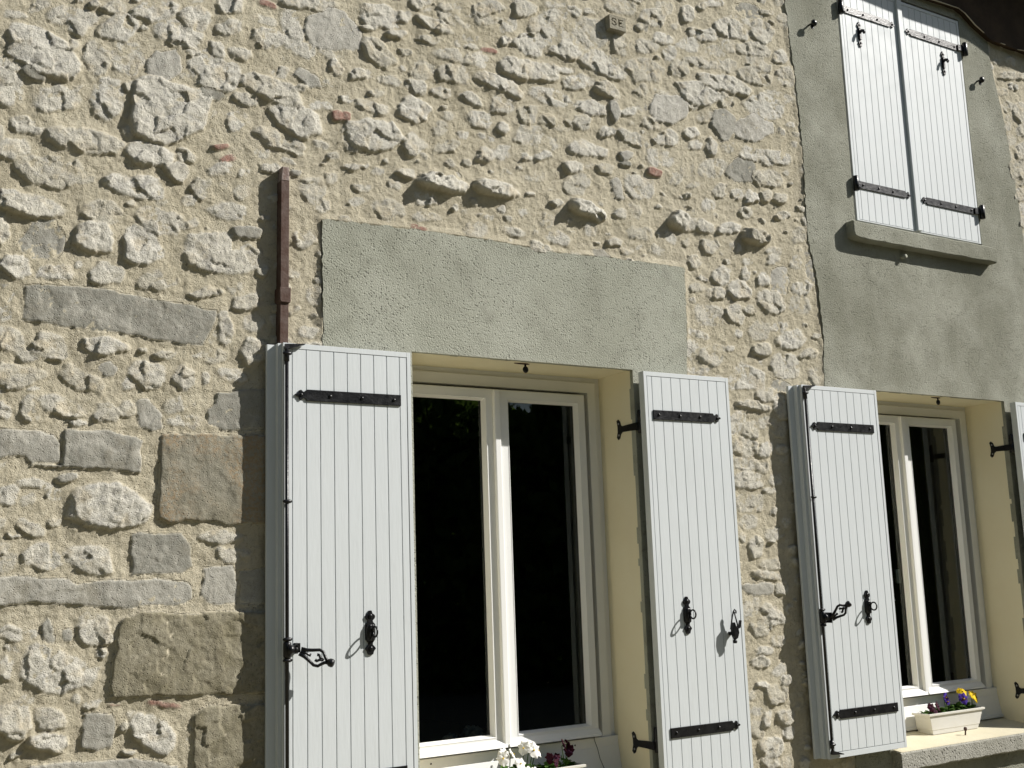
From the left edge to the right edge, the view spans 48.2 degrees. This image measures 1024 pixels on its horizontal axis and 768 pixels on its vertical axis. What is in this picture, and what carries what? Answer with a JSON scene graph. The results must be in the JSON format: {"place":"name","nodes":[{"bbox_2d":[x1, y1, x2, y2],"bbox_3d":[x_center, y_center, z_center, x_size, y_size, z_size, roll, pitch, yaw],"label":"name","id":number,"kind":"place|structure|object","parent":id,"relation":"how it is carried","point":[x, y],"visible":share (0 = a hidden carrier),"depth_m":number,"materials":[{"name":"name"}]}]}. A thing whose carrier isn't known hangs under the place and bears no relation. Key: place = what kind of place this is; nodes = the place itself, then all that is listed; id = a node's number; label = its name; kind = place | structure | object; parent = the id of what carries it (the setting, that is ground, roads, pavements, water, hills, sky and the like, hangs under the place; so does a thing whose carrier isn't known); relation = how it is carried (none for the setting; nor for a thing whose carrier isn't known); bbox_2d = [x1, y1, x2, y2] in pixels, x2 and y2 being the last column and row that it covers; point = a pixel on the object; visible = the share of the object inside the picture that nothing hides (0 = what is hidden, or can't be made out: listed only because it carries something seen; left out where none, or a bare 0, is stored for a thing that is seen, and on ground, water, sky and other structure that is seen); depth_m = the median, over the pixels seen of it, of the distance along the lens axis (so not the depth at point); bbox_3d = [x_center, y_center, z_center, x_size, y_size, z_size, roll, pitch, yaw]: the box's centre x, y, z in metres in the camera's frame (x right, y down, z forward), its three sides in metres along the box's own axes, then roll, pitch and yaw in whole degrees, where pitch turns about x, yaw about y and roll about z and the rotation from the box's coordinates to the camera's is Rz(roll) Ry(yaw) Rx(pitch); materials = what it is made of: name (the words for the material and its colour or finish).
{"place":"outdoors","nodes":[
{"label":"outdoors","id":0,"kind":"place"},
{"label":"ground","id":1,"kind":"structure","parent":0,"visible":0},
{"bbox_2d":[0,0,1023,767],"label":"stone house","id":2,"kind":"structure","parent":1,"relation":"on","point":[586,210],"depth_m":4.95,"materials":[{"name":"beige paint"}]},
{"bbox_2d":[275,166,290,343],"bbox_3d":[-0.853,-0.174,4.252,0.044,1.315,0.058,4,-11,-32],"label":"iron bar","id":3,"kind":"object","parent":2,"relation":"attached to","point":[282,295],"visible":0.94,"depth_m":4.29,"materials":[{"name":"brown metal"}]},
{"bbox_2d":[265,342,417,767],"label":"shutter","id":4,"kind":"object","parent":2,"relation":"attached to","point":[340,664],"visible":1,"depth_m":4.18,"materials":[{"name":"white paint"}]},
{"bbox_2d":[442,733,457,739],"bbox_3d":[-0.255,1.483,4.745,0.079,0.071,0.083,4,-11,-32],"label":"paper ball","id":5,"kind":"object","parent":2,"relation":"in","point":[450,736],"visible":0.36,"depth_m":4.73,"materials":[{"name":"black"}]},
{"bbox_2d":[460,725,484,737],"bbox_3d":[-0.167,1.481,4.812,0.104,0.089,0.110,7,-13,-44],"label":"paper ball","id":6,"kind":"object","parent":2,"relation":"in","point":[471,731],"visible":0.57,"depth_m":4.79,"materials":[{"name":"black"}]},
{"bbox_2d":[412,365,621,767],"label":"window","id":7,"kind":"structure","parent":2,"relation":"in","point":[494,390],"depth_m":4.95,"materials":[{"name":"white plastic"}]},
{"bbox_2d":[514,363,528,372],"bbox_3d":[0.042,-0.068,4.871,0.078,0.042,0.018,4,-11,-32],"label":"soffit stop","id":8,"kind":"object","parent":2,"relation":"attached to","point":[525,368],"visible":1,"depth_m":4.87,"materials":[{"name":"metal"}]},
{"bbox_2d":[533,761,585,767],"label":"flower box","id":9,"kind":"object","parent":2,"relation":"on","point":[579,765],"visible":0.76,"depth_m":4.76,"materials":[{"name":"white plastic"}]},
{"bbox_2d":[496,748,525,767],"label":"pansy","id":10,"kind":"object","parent":9,"relation":"on","point":[503,757],"visible":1,"depth_m":4.61,"materials":[{"name":"white plant"}]},
{"bbox_2d":[513,740,540,767],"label":"pansy","id":11,"kind":"object","parent":9,"relation":"in","point":[530,748],"visible":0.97,"depth_m":4.70,"materials":[{"name":"white plant"}]},
{"bbox_2d":[535,753,559,767],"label":"pansy","id":12,"kind":"object","parent":9,"relation":"in","point":[549,762],"visible":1,"depth_m":4.72,"materials":[{"name":"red plant"}]},
{"bbox_2d":[551,739,575,766],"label":"pansy","id":13,"kind":"object","parent":9,"relation":"on","point":[568,749],"visible":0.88,"depth_m":4.79,"materials":[{"name":"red plant"}]},
{"bbox_2d":[616,410,640,439],"bbox_3d":[0.529,0.184,5.131,0.038,0.120,0.161,5,-12,-34],"label":"hinge bracket","id":14,"kind":"object","parent":2,"relation":"attached to","point":[630,427],"visible":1,"depth_m":5.10,"materials":[{"name":"black metal"}]},
{"bbox_2d":[632,727,657,752],"bbox_3d":[0.575,1.529,4.904,0.038,0.120,0.161,5,-12,-34],"label":"hinge bracket","id":15,"kind":"object","parent":2,"relation":"attached to","point":[637,743],"visible":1,"depth_m":4.88,"materials":[{"name":"black metal"}]},
{"bbox_2d":[638,371,752,767],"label":"shutter","id":16,"kind":"object","parent":2,"relation":"attached to","point":[700,678],"visible":1,"depth_m":5.04,"materials":[{"name":"white paint"}]},
{"bbox_2d":[808,19,816,28],"bbox_3d":[1.604,-1.921,6.120,0.038,0.049,0.062,4,-11,-32],"label":"shutter stop","id":17,"kind":"object","parent":2,"relation":"attached to","point":[813,23],"visible":1,"depth_m":6.10,"materials":[{"name":"black metal"}]},
{"bbox_2d":[786,384,906,758],"bbox_3d":[1.657,0.880,5.542,0.581,1.760,0.150,4,-11,-32],"label":"shutter","id":18,"kind":"object","parent":2,"relation":"attached to","point":[853,662],"visible":1,"depth_m":5.54,"materials":[{"name":"white paint"}]},
{"bbox_2d":[836,0,917,232],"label":"shutter","id":19,"kind":"object","parent":2,"relation":"attached to","point":[882,186],"visible":0.95,"depth_m":6.32,"materials":[{"name":"white paint"}]},
{"bbox_2d":[931,397,939,404],"bbox_3d":[2.327,0.093,6.276,0.078,0.042,0.018,4,-11,-32],"label":"soffit stop","id":20,"kind":"object","parent":2,"relation":"attached to","point":[937,401],"visible":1,"depth_m":6.28,"materials":[{"name":"metal"}]},
{"bbox_2d":[895,0,985,244],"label":"shutter","id":21,"kind":"object","parent":2,"relation":"attached to","point":[931,48],"visible":0.97,"depth_m":6.60,"materials":[{"name":"white paint"}]},
{"bbox_2d":[877,401,1003,730],"bbox_3d":[2.209,0.972,6.295,1.135,1.757,0.138,4,-11,-32],"label":"window","id":22,"kind":"structure","parent":2,"relation":"in","point":[898,417],"depth_m":6.36,"materials":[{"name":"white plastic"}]},
{"bbox_2d":[912,706,984,734],"bbox_3d":[2.326,1.787,6.077,0.452,0.106,0.115,4,-11,-32],"label":"flower box","id":23,"kind":"object","parent":2,"relation":"on","point":[944,722],"visible":0.93,"depth_m":6.00,"materials":[{"name":"white plastic"}]},
{"bbox_2d":[920,701,939,713],"bbox_3d":[2.192,1.712,6.011,0.114,0.085,0.126,-6,-10,21],"label":"pansy","id":24,"kind":"object","parent":23,"relation":"in","point":[931,708],"visible":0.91,"depth_m":5.98,"materials":[{"name":"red plant"}]},
{"bbox_2d":[935,692,955,712],"bbox_3d":[2.288,1.701,6.080,0.106,0.124,0.149,-9,-12,37],"label":"pansy","id":25,"kind":"object","parent":23,"relation":"on","point":[946,701],"visible":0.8,"depth_m":6.05,"materials":[{"name":"purple plant"}]},
{"bbox_2d":[947,692,969,711],"bbox_3d":[2.383,1.711,6.128,0.164,0.113,0.099,4,-11,-32],"label":"pansy","id":26,"kind":"object","parent":23,"relation":"on","point":[962,697],"visible":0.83,"depth_m":6.11,"materials":[{"name":"purple plant"}]},
{"bbox_2d":[953,688,971,709],"bbox_3d":[2.419,1.707,6.173,0.132,0.134,0.102,4,-11,-32],"label":"pansy","id":27,"kind":"object","parent":23,"relation":"in","point":[960,690],"visible":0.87,"depth_m":6.15,"materials":[{"name":"yellow plant"}]},
{"bbox_2d":[965,691,977,707],"bbox_3d":[2.468,1.717,6.191,0.120,0.116,0.090,1,-10,-15],"label":"pansy","id":28,"kind":"object","parent":23,"relation":"in","point":[972,694],"visible":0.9,"depth_m":6.17,"materials":[{"name":"yellow plant"}]},
{"bbox_2d":[976,77,984,84],"bbox_3d":[2.807,-1.815,6.859,0.038,0.049,0.056,4,-11,-32],"label":"shutter stop","id":29,"kind":"object","parent":2,"relation":"attached to","point":[981,80],"visible":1,"depth_m":6.84,"materials":[{"name":"black metal"}]},
{"bbox_2d":[989,434,1014,456],"bbox_3d":[2.792,0.353,6.514,0.030,0.120,0.151,5,-12,-34],"label":"hinge bracket","id":30,"kind":"object","parent":2,"relation":"attached to","point":[1009,447],"visible":1,"depth_m":6.48,"materials":[{"name":"black metal"}]},
{"bbox_2d":[1010,402,1023,531],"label":"shutter","id":31,"kind":"object","parent":2,"relation":"attached to","point":[1017,413],"visible":1,"depth_m":6.43,"materials":[{"name":"white paint"}]},
{"bbox_2d":[1014,682,1023,698],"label":"hinge bracket","id":32,"kind":"object","parent":2,"relation":"attached to","point":[1019,690],"visible":1,"depth_m":6.33,"materials":[{"name":"black metal"}]}
]}

